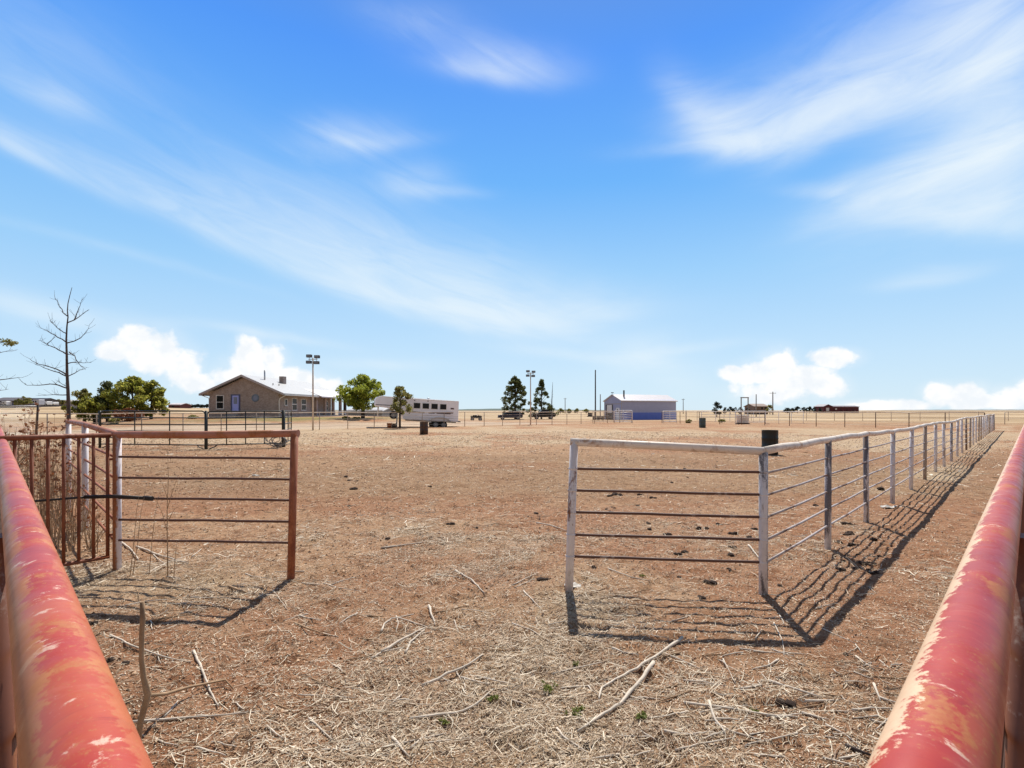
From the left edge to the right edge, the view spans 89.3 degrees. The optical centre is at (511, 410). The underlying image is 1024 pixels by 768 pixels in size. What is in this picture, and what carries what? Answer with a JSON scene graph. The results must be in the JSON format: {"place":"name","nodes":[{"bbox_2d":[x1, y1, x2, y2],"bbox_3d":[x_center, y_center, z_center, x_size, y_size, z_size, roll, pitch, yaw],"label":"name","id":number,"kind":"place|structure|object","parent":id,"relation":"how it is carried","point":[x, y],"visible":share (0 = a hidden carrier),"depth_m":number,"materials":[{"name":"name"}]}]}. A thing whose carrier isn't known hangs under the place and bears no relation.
{"place":"outdoors","nodes":[
{"label":"outdoors","id":0,"kind":"place"},
{"bbox_2d":[0,406,1023,767],"bbox_3d":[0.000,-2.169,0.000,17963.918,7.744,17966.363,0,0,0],"label":"ground","id":1,"kind":"structure","parent":0,"point":[580,426],"depth_m":5.62,"materials":[{"name":"brown soil"}]},
{"bbox_2d":[0,338,29,390],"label":"bare tree","id":2,"kind":"object","parent":1,"relation":"on","point":[9,342],"visible":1,"depth_m":22.95,"materials":[{"name":"plant"}]},
{"bbox_2d":[0,406,35,434],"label":"chain link fence","id":3,"kind":"object","parent":1,"relation":"on","point":[15,417],"visible":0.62,"depth_m":30.09,"materials":[{"name":"metal"}]},
{"bbox_2d":[0,402,39,478],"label":"dry weed","id":4,"kind":"object","parent":1,"relation":"on","point":[23,453],"visible":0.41,"depth_m":7.35,"materials":[{"name":"brown plant"}]},
{"bbox_2d":[0,397,40,407],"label":"house","id":5,"kind":"structure","parent":1,"relation":"on","point":[12,399],"depth_m":172.61,"materials":[{"name":"grey stone"}]},
{"bbox_2d":[5,433,45,496],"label":"dry weed","id":6,"kind":"object","parent":1,"relation":"on","point":[21,448],"visible":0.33,"depth_m":6.62,"materials":[{"name":"brown plant"}]},
{"bbox_2d":[12,409,54,498],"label":"dry weed","id":7,"kind":"object","parent":1,"relation":"on","point":[29,443],"visible":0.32,"depth_m":7.90,"materials":[{"name":"brown plant"}]},
{"bbox_2d":[32,400,44,405],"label":"camper","id":8,"kind":"object","parent":1,"relation":"on","point":[40,402],"visible":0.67,"depth_m":168.26,"materials":[{"name":"paint"}]},
{"bbox_2d":[17,456,60,523],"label":"dry weed","id":9,"kind":"object","parent":1,"relation":"on","point":[36,480],"visible":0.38,"depth_m":5.93,"materials":[{"name":"brown plant"}]},
{"bbox_2d":[19,439,61,517],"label":"dry weed","id":10,"kind":"object","parent":1,"relation":"on","point":[41,470],"visible":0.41,"depth_m":7.24,"materials":[{"name":"brown plant"}]},
{"bbox_2d":[17,416,65,525],"bbox_3d":[-5.755,0.878,6.368,0.470,1.633,0.419,0,0,-29],"label":"dry weed","id":11,"kind":"object","parent":1,"relation":"on","point":[40,471],"visible":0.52,"depth_m":6.34,"materials":[{"name":"brown plant"}]},
{"bbox_2d":[25,414,68,515],"bbox_3d":[-7.370,0.871,8.233,0.424,1.647,0.548,0,0,39],"label":"dry weed","id":12,"kind":"object","parent":1,"relation":"on","point":[33,424],"visible":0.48,"depth_m":8.24,"materials":[{"name":"brown plant"}]},
{"bbox_2d":[34,398,60,406],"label":"shed","id":13,"kind":"structure","parent":1,"relation":"on","point":[51,400],"depth_m":189.34,"materials":[{"name":"white metal"}]},
{"bbox_2d":[36,456,76,553],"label":"dry weed","id":14,"kind":"object","parent":1,"relation":"on","point":[60,524],"visible":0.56,"depth_m":5.91,"materials":[{"name":"brown plant"}]},
{"bbox_2d":[18,288,95,419],"bbox_3d":[-21.747,-1.984,24.884,4.444,7.875,1.450,0,0,0],"label":"bare tree","id":15,"kind":"object","parent":1,"relation":"on","point":[67,394],"visible":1,"depth_m":24.97,"materials":[{"name":"brown plant"}]},
{"bbox_2d":[38,443,76,526],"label":"dry weed","id":16,"kind":"object","parent":1,"relation":"on","point":[69,467],"visible":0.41,"depth_m":7.43,"materials":[{"name":"brown plant"}]},
{"bbox_2d":[35,471,84,551],"bbox_3d":[-5.293,1.208,6.023,0.433,0.965,0.555,0,0,0],"label":"dry weed","id":17,"kind":"object","parent":1,"relation":"on","point":[69,546],"visible":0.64,"depth_m":6.10,"materials":[{"name":"brown plant"}]},
{"bbox_2d":[31,433,90,544],"bbox_3d":[-5.661,0.983,6.387,0.540,1.426,0.589,0,0,-9],"label":"dry weed","id":18,"kind":"object","parent":1,"relation":"on","point":[51,524],"visible":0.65,"depth_m":6.38,"materials":[{"name":"brown plant"}]},
{"bbox_2d":[51,448,76,504],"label":"dry weed","id":19,"kind":"object","parent":1,"relation":"on","point":[67,467],"visible":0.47,"depth_m":8.39,"materials":[{"name":"brown plant"}]},
{"bbox_2d":[45,459,85,534],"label":"dry weed","id":20,"kind":"object","parent":1,"relation":"on","point":[72,481],"visible":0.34,"depth_m":6.90,"materials":[{"name":"brown plant"}]},
{"bbox_2d":[40,467,96,543],"bbox_3d":[-5.494,1.177,6.460,0.321,1.043,0.583,0,0,44],"label":"dry weed","id":21,"kind":"object","parent":1,"relation":"on","point":[73,534],"visible":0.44,"depth_m":6.47,"materials":[{"name":"brown plant"}]},
{"bbox_2d":[55,469,98,531],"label":"dry weed","id":22,"kind":"object","parent":1,"relation":"on","point":[84,501],"visible":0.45,"depth_m":7.00,"materials":[{"name":"brown plant"}]},
{"bbox_2d":[0,426,153,767],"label":"pipe rail fence","id":23,"kind":"object","parent":1,"relation":"on","point":[62,704],"visible":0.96,"depth_m":0.57,"materials":[{"name":"metal"}]},
{"bbox_2d":[71,388,94,421],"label":"tree","id":24,"kind":"object","parent":1,"relation":"on","point":[83,392],"visible":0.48,"depth_m":52.52,"materials":[{"name":"plant"}]},
{"bbox_2d":[66,494,110,553],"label":"dry weed","id":25,"kind":"object","parent":1,"relation":"on","point":[88,517],"visible":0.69,"depth_m":5.91,"materials":[{"name":"brown plant"}]},
{"bbox_2d":[61,396,120,422],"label":"tree","id":26,"kind":"object","parent":1,"relation":"on","point":[83,405],"visible":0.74,"depth_m":51.93,"materials":[{"name":"plant"}]},
{"bbox_2d":[73,498,111,548],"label":"dry weed","id":27,"kind":"object","parent":1,"relation":"on","point":[90,526],"visible":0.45,"depth_m":6.22,"materials":[{"name":"brown plant"}]},
{"bbox_2d":[94,380,112,421],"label":"tree","id":28,"kind":"object","parent":1,"relation":"on","point":[106,385],"visible":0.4,"depth_m":53.51,"materials":[{"name":"green plant"}]},
{"bbox_2d":[112,408,144,421],"bbox_3d":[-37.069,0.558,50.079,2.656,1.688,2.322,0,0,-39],"label":"parked car","id":29,"kind":"object","parent":1,"relation":"on","point":[127,415],"visible":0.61,"depth_m":49.64,"materials":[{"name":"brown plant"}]},
{"bbox_2d":[100,375,166,419],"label":"tree","id":30,"kind":"object","parent":1,"relation":"on","point":[131,385],"visible":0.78,"depth_m":53.04,"materials":[{"name":"plant"}]},
{"bbox_2d":[109,634,190,662],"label":"dead stalk","id":31,"kind":"object","parent":1,"relation":"on","point":[124,641],"visible":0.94,"depth_m":3.58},
{"bbox_2d":[131,379,169,418],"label":"tree","id":32,"kind":"object","parent":1,"relation":"on","point":[152,384],"visible":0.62,"depth_m":54.62,"materials":[{"name":"green plant"}]},
{"bbox_2d":[100,410,204,448],"bbox_3d":[-15.482,0.842,22.300,5.013,1.674,0.060,0,0,7],"label":"corral panel","id":33,"kind":"object","parent":1,"relation":"on","point":[169,424],"visible":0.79,"depth_m":22.25,"materials":[{"name":"brown metal"}]},
{"bbox_2d":[136,546,188,563],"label":"dead stalk","id":34,"kind":"object","parent":1,"relation":"on","point":[148,550],"visible":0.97,"depth_m":5.89,"materials":[{"name":"plant"}]},
{"bbox_2d":[151,448,183,575],"bbox_3d":[-3.351,1.023,5.066,0.319,1.310,0.050,0,0,0],"label":"sapling","id":35,"kind":"object","parent":1,"relation":"on","point":[167,517],"visible":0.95,"depth_m":5.06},
{"bbox_2d":[168,403,190,407],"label":"shed","id":36,"kind":"structure","parent":1,"relation":"on","point":[179,405],"depth_m":231.16,"materials":[{"name":"metal"}]},
{"bbox_2d":[65,419,299,579],"bbox_3d":[-5.045,1.001,6.533,6.581,1.703,0.974,0,0,34],"label":"pipe fence","id":37,"kind":"object","parent":1,"relation":"on","point":[117,478],"visible":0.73,"depth_m":5.20,"materials":[{"name":"metal"}]},
{"bbox_2d":[0,433,153,566],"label":"pipe gate","id":38,"kind":"structure","parent":37,"relation":"attached to","point":[63,437],"depth_m":5.09,"materials":[{"name":"metal"}]},
{"bbox_2d":[136,601,233,739],"bbox_3d":[-1.817,1.336,2.865,0.202,0.767,0.600,0,0,16],"label":"dead stalk","id":39,"kind":"object","parent":1,"relation":"on","point":[148,693],"visible":0.91,"depth_m":2.57,"materials":[{"name":"plant"}]},
{"bbox_2d":[133,711,259,722],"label":"dead stalk","id":40,"kind":"object","parent":1,"relation":"on","point":[160,719],"visible":0.88,"depth_m":2.77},
{"bbox_2d":[192,649,218,706],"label":"dead stalk","id":41,"kind":"object","parent":1,"relation":"on","point":[202,670],"visible":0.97,"depth_m":3.23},
{"bbox_2d":[205,411,206,448],"bbox_3d":[-12.924,0.936,21.900,0.100,1.840,0.095,0,0,0],"label":"fence post","id":42,"kind":"object","parent":1,"relation":"on","point":[205,428],"visible":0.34,"depth_m":21.86,"materials":[{"name":"black metal"}]},
{"bbox_2d":[194,746,225,755],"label":"dead stalk","id":43,"kind":"object","parent":1,"relation":"on","point":[199,747],"visible":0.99,"depth_m":2.53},
{"bbox_2d":[207,411,282,448],"bbox_3d":[-11.561,0.846,22.500,2.995,1.668,0.060,0,0,-20],"label":"corral panel","id":44,"kind":"object","parent":1,"relation":"on","point":[245,424],"visible":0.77,"depth_m":22.44,"materials":[{"name":"brown metal"}]},
{"bbox_2d":[199,370,346,417],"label":"brick house","id":45,"kind":"structure","parent":1,"relation":"on","point":[241,392],"depth_m":62.57,"materials":[{"name":"beige brick"}]},
{"bbox_2d":[215,395,224,409],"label":"window","id":46,"kind":"structure","parent":45,"relation":"in","point":[219,398],"depth_m":62.53,"materials":[{"name":"white glass"}]},
{"bbox_2d":[232,396,238,410],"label":"door","id":47,"kind":"structure","parent":45,"relation":"in","point":[235,399],"depth_m":62.37,"materials":[{"name":"wood"}]},
{"bbox_2d":[292,398,296,410],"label":"window","id":48,"kind":"structure","parent":45,"relation":"in","point":[294,400],"depth_m":65.76,"materials":[{"name":"white glass"}]},
{"bbox_2d":[301,399,305,410],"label":"window","id":49,"kind":"structure","parent":45,"relation":"in","point":[303,401],"depth_m":68.15,"materials":[{"name":"white glass"}]},
{"bbox_2d":[264,437,286,446],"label":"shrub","id":50,"kind":"object","parent":1,"relation":"on","point":[279,445],"visible":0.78,"depth_m":22.43,"materials":[{"name":"plant"}]},
{"bbox_2d":[306,354,319,429],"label":"light pole","id":51,"kind":"object","parent":1,"relation":"on","point":[312,362],"visible":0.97,"depth_m":42.15,"materials":[{"name":"metal"}]},
{"bbox_2d":[293,622,332,635],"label":"dead stalk","id":52,"kind":"object","parent":1,"relation":"on","point":[311,629],"visible":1,"depth_m":3.92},
{"bbox_2d":[0,411,631,433],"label":"pipe fence","id":53,"kind":"object","parent":1,"relation":"on","point":[347,425],"visible":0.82,"depth_m":42.84,"materials":[{"name":"metal"}]},
{"bbox_2d":[308,717,332,739],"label":"dead stalk","id":54,"kind":"object","parent":1,"relation":"on","point":[320,728],"visible":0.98,"depth_m":2.70,"materials":[{"name":"plant"}]},
{"bbox_2d":[302,754,347,761],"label":"dead stalk","id":55,"kind":"object","parent":1,"relation":"on","point":[306,756],"visible":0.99,"depth_m":2.44,"materials":[{"name":"plant"}]},
{"bbox_2d":[333,374,385,417],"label":"broadleaf tree","id":56,"kind":"object","parent":1,"relation":"on","point":[359,395],"visible":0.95,"depth_m":60.01,"materials":[{"name":"green plant"}]},
{"bbox_2d":[347,407,394,416],"bbox_3d":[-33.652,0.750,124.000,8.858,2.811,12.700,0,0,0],"label":"pickup truck","id":57,"kind":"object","parent":1,"relation":"on","point":[382,409],"depth_m":118.00,"materials":[{"name":"metal"}]},
{"bbox_2d":[391,735,409,756],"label":"dead stalk","id":58,"kind":"object","parent":1,"relation":"on","point":[394,739],"visible":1,"depth_m":2.56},
{"bbox_2d":[390,386,413,427],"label":"tree","id":59,"kind":"object","parent":1,"relation":"on","point":[400,392],"visible":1,"depth_m":47.45,"materials":[{"name":"green plant"}]},
{"bbox_2d":[380,627,425,651],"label":"dead stalk","id":60,"kind":"object","parent":1,"relation":"on","point":[393,644],"visible":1,"depth_m":3.68,"materials":[{"name":"plant"}]},
{"bbox_2d":[381,733,446,748],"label":"dead stalk","id":61,"kind":"object","parent":1,"relation":"on","point":[396,744],"visible":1,"depth_m":2.59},
{"bbox_2d":[374,396,460,426],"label":"horse trailer","id":62,"kind":"object","parent":1,"relation":"on","point":[425,405],"visible":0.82,"depth_m":50.87,"materials":[{"name":"white metal"}]},
{"bbox_2d":[420,422,427,434],"bbox_3d":[-6.145,1.245,36.200,0.587,0.882,0.587,0,0,0],"label":"barrel","id":63,"kind":"object","parent":1,"relation":"on","point":[423,428],"visible":0.94,"depth_m":35.95,"materials":[{"name":"paint"}]},
{"bbox_2d":[410,688,493,719],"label":"dead stalk","id":64,"kind":"object","parent":1,"relation":"on","point":[445,713],"visible":0.98,"depth_m":2.82,"materials":[{"name":"wood"}]},
{"bbox_2d":[422,653,482,685],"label":"dead stalk","id":65,"kind":"object","parent":1,"relation":"on","point":[449,672],"visible":0.98,"depth_m":3.25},
{"bbox_2d":[498,411,522,419],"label":"parked car","id":66,"kind":"object","parent":1,"relation":"on","point":[508,414],"visible":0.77,"depth_m":90.15,"materials":[{"name":"blue paint"}]},
{"bbox_2d":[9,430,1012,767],"bbox_3d":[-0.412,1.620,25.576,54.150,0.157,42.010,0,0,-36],"label":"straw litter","id":67,"kind":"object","parent":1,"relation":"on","point":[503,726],"visible":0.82,"depth_m":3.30,"materials":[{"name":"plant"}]},
{"bbox_2d":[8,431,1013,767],"bbox_3d":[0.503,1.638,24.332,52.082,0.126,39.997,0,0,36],"label":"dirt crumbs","id":68,"kind":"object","parent":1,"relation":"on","point":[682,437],"visible":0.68,"depth_m":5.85,"materials":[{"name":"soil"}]},
{"bbox_2d":[500,375,531,418],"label":"pine tree","id":69,"kind":"object","parent":1,"relation":"on","point":[516,388],"visible":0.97,"depth_m":96.25,"materials":[{"name":"green plant"}]},
{"bbox_2d":[526,370,534,424],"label":"light pole","id":70,"kind":"object","parent":1,"relation":"on","point":[530,375],"visible":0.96,"depth_m":59.43,"materials":[{"name":"metal"}]},
{"bbox_2d":[533,379,552,418],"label":"pine tree","id":71,"kind":"object","parent":1,"relation":"on","point":[542,389],"visible":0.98,"depth_m":99.72,"materials":[{"name":"green plant"}]},
{"bbox_2d":[532,410,555,418],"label":"pickup truck","id":72,"kind":"object","parent":1,"relation":"on","point":[541,413],"visible":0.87,"depth_m":94.11,"materials":[{"name":"black paint"}]},
{"bbox_2d":[541,680,557,692],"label":"green weed","id":73,"kind":"object","parent":1,"relation":"on","point":[548,687],"visible":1,"depth_m":3.04,"materials":[{"name":"plant"}]},
{"bbox_2d":[556,727,587,753],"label":"dead stalk","id":74,"kind":"object","parent":1,"relation":"on","point":[562,735],"visible":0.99,"depth_m":2.58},
{"bbox_2d":[565,705,584,715],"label":"green weed","id":75,"kind":"object","parent":1,"relation":"on","point":[575,708],"visible":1,"depth_m":2.79,"materials":[{"name":"plant"}]},
{"bbox_2d":[553,661,604,674],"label":"dead stalk","id":76,"kind":"object","parent":1,"relation":"on","point":[575,667],"visible":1,"depth_m":3.29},
{"bbox_2d":[582,753,618,759],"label":"dead stalk","id":77,"kind":"object","parent":1,"relation":"on","point":[610,755],"visible":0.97,"depth_m":2.46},
{"bbox_2d":[592,411,613,422],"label":"pipe gate","id":78,"kind":"structure","parent":1,"relation":"on","point":[603,419],"depth_m":67.30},
{"bbox_2d":[577,660,655,731],"bbox_3d":[0.651,1.639,2.991,0.074,0.041,0.966,0,0,38],"label":"dead stalk","id":79,"kind":"object","parent":1,"relation":"on","point":[636,684],"visible":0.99,"depth_m":2.93,"materials":[{"name":"wood"}]},
{"bbox_2d":[614,410,632,422],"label":"pipe gate","id":80,"kind":"structure","parent":1,"relation":"on","point":[624,419],"depth_m":67.06,"materials":[{"name":"white metal"}]},
{"bbox_2d":[603,390,677,419],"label":"metal shop","id":81,"kind":"structure","parent":1,"relation":"on","point":[647,407],"depth_m":90.41,"materials":[{"name":"white"}]},
{"bbox_2d":[598,636,683,698],"bbox_3d":[0.843,1.638,3.350,0.068,0.037,1.130,0,0,42],"label":"dead stalk","id":82,"kind":"object","parent":1,"relation":"on","point":[675,642],"visible":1,"depth_m":3.34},
{"bbox_2d":[635,711,647,719],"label":"green weed","id":83,"kind":"object","parent":1,"relation":"on","point":[643,715],"visible":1,"depth_m":2.74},
{"bbox_2d":[647,710,687,718],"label":"dead stalk","id":84,"kind":"object","parent":1,"relation":"on","point":[672,714],"visible":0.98,"depth_m":2.77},
{"bbox_2d":[651,690,688,703],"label":"dead stalk","id":85,"kind":"object","parent":1,"relation":"on","point":[685,692],"visible":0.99,"depth_m":2.97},
{"bbox_2d":[699,418,705,427],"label":"barrel","id":86,"kind":"object","parent":1,"relation":"on","point":[702,422],"visible":1,"depth_m":48.76,"materials":[{"name":"paint"}]},
{"bbox_2d":[683,679,726,685],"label":"dead stalk","id":87,"kind":"object","parent":1,"relation":"on","point":[701,681],"visible":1,"depth_m":3.16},
{"bbox_2d":[675,736,735,750],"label":"dead stalk","id":88,"kind":"object","parent":1,"relation":"on","point":[684,747],"visible":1,"depth_m":2.56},
{"bbox_2d":[708,700,724,732],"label":"dead stalk","id":89,"kind":"object","parent":1,"relation":"on","point":[712,712],"visible":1,"depth_m":2.78,"materials":[{"name":"wood"}]},
{"bbox_2d":[711,401,721,416],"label":"tree","id":90,"kind":"object","parent":1,"relation":"on","point":[716,407],"visible":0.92,"depth_m":124.66,"materials":[{"name":"green plant"}]},
{"bbox_2d":[684,701,797,717],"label":"dead stalk","id":91,"kind":"object","parent":1,"relation":"on","point":[706,705],"visible":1,"depth_m":2.86,"materials":[{"name":"wood"}]},
{"bbox_2d":[736,415,749,423],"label":"water trough","id":92,"kind":"object","parent":1,"relation":"on","point":[738,418],"visible":0.8,"depth_m":61.93,"materials":[{"name":"metal"}]},
{"bbox_2d":[743,404,767,413],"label":"house","id":93,"kind":"structure","parent":1,"relation":"on","point":[760,407],"depth_m":210.92,"materials":[{"name":"beige"}]},
{"bbox_2d":[761,430,778,454],"bbox_3d":[9.752,1.203,19.600,0.587,0.907,0.587,0,0,0],"label":"barrel","id":94,"kind":"object","parent":1,"relation":"on","point":[769,437],"visible":0.67,"depth_m":19.36,"materials":[{"name":"paint"}]},
{"bbox_2d":[756,732,797,742],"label":"dead stalk","id":95,"kind":"object","parent":1,"relation":"on","point":[795,733],"visible":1,"depth_m":2.61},
{"bbox_2d":[565,414,994,594],"bbox_3d":[20.725,1.064,23.431,54.992,1.614,1.414,0,0,-44],"label":"pipe fence","id":96,"kind":"object","parent":1,"relation":"on","point":[986,424],"visible":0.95,"depth_m":4.79,"materials":[{"name":"metal"}]},
{"bbox_2d":[765,411,803,423],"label":"pipe fence","id":97,"kind":"object","parent":1,"relation":"on","point":[778,415],"visible":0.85,"depth_m":63.96,"materials":[{"name":"white metal"}]},
{"bbox_2d":[774,697,796,708],"bbox_3d":[1.541,1.650,2.915,0.088,0.038,0.117,0,0,-44],"label":"dung pile","id":98,"kind":"object","parent":1,"relation":"on","point":[789,703],"visible":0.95,"depth_m":2.90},
{"bbox_2d":[769,679,821,697],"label":"dead stalk","id":99,"kind":"object","parent":1,"relation":"on","point":[781,684],"visible":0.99,"depth_m":3.06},
{"bbox_2d":[770,702,826,715],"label":"dead stalk","id":100,"kind":"object","parent":1,"relation":"on","point":[801,708],"visible":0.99,"depth_m":2.86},
{"bbox_2d":[804,699,838,701],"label":"dead stalk","id":101,"kind":"object","parent":1,"relation":"on","point":[814,700],"visible":1,"depth_m":2.92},
{"bbox_2d":[662,411,984,428],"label":"pipe fence","id":102,"kind":"object","parent":1,"relation":"on","point":[789,417],"visible":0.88,"depth_m":51.91,"materials":[{"name":"metal"}]},
{"bbox_2d":[813,404,858,411],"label":"barn","id":103,"kind":"structure","parent":1,"relation":"on","point":[827,407],"depth_m":300.00,"materials":[{"name":"red metal"}]},
{"bbox_2d":[823,756,858,766],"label":"dead stalk","id":104,"kind":"object","parent":1,"relation":"on","point":[835,760],"visible":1,"depth_m":2.42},
{"bbox_2d":[845,743,870,755],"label":"dead stalk","id":105,"kind":"object","parent":1,"relation":"on","point":[853,748],"visible":0.93,"depth_m":2.50,"materials":[{"name":"brown plant"}]},
{"bbox_2d":[697,411,1023,420],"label":"pipe fence","id":106,"kind":"object","parent":1,"relation":"on","point":[806,417],"visible":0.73,"depth_m":81.08,"materials":[{"name":"metal"}]},
{"bbox_2d":[851,707,892,710],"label":"dead stalk","id":107,"kind":"object","parent":1,"relation":"on","point":[860,709],"visible":0.9,"depth_m":2.85,"materials":[{"name":"wood"}]},
{"bbox_2d":[865,425,1023,767],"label":"pipe rail fence","id":108,"kind":"object","parent":1,"relation":"on","point":[959,702],"visible":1,"depth_m":0.58,"materials":[{"name":"metal"}]},
{"bbox_2d":[0,0,1023,409],"label":"sky","id":109,"kind":"structure","parent":0,"point":[807,203],"materials":[{"name":"blue"}]},
{"bbox_2d":[459,408,603,410],"bbox_3d":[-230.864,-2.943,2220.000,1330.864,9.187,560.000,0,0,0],"label":"hills","id":110,"kind":"structure","parent":0,"point":[510,410],"depth_m":1985.15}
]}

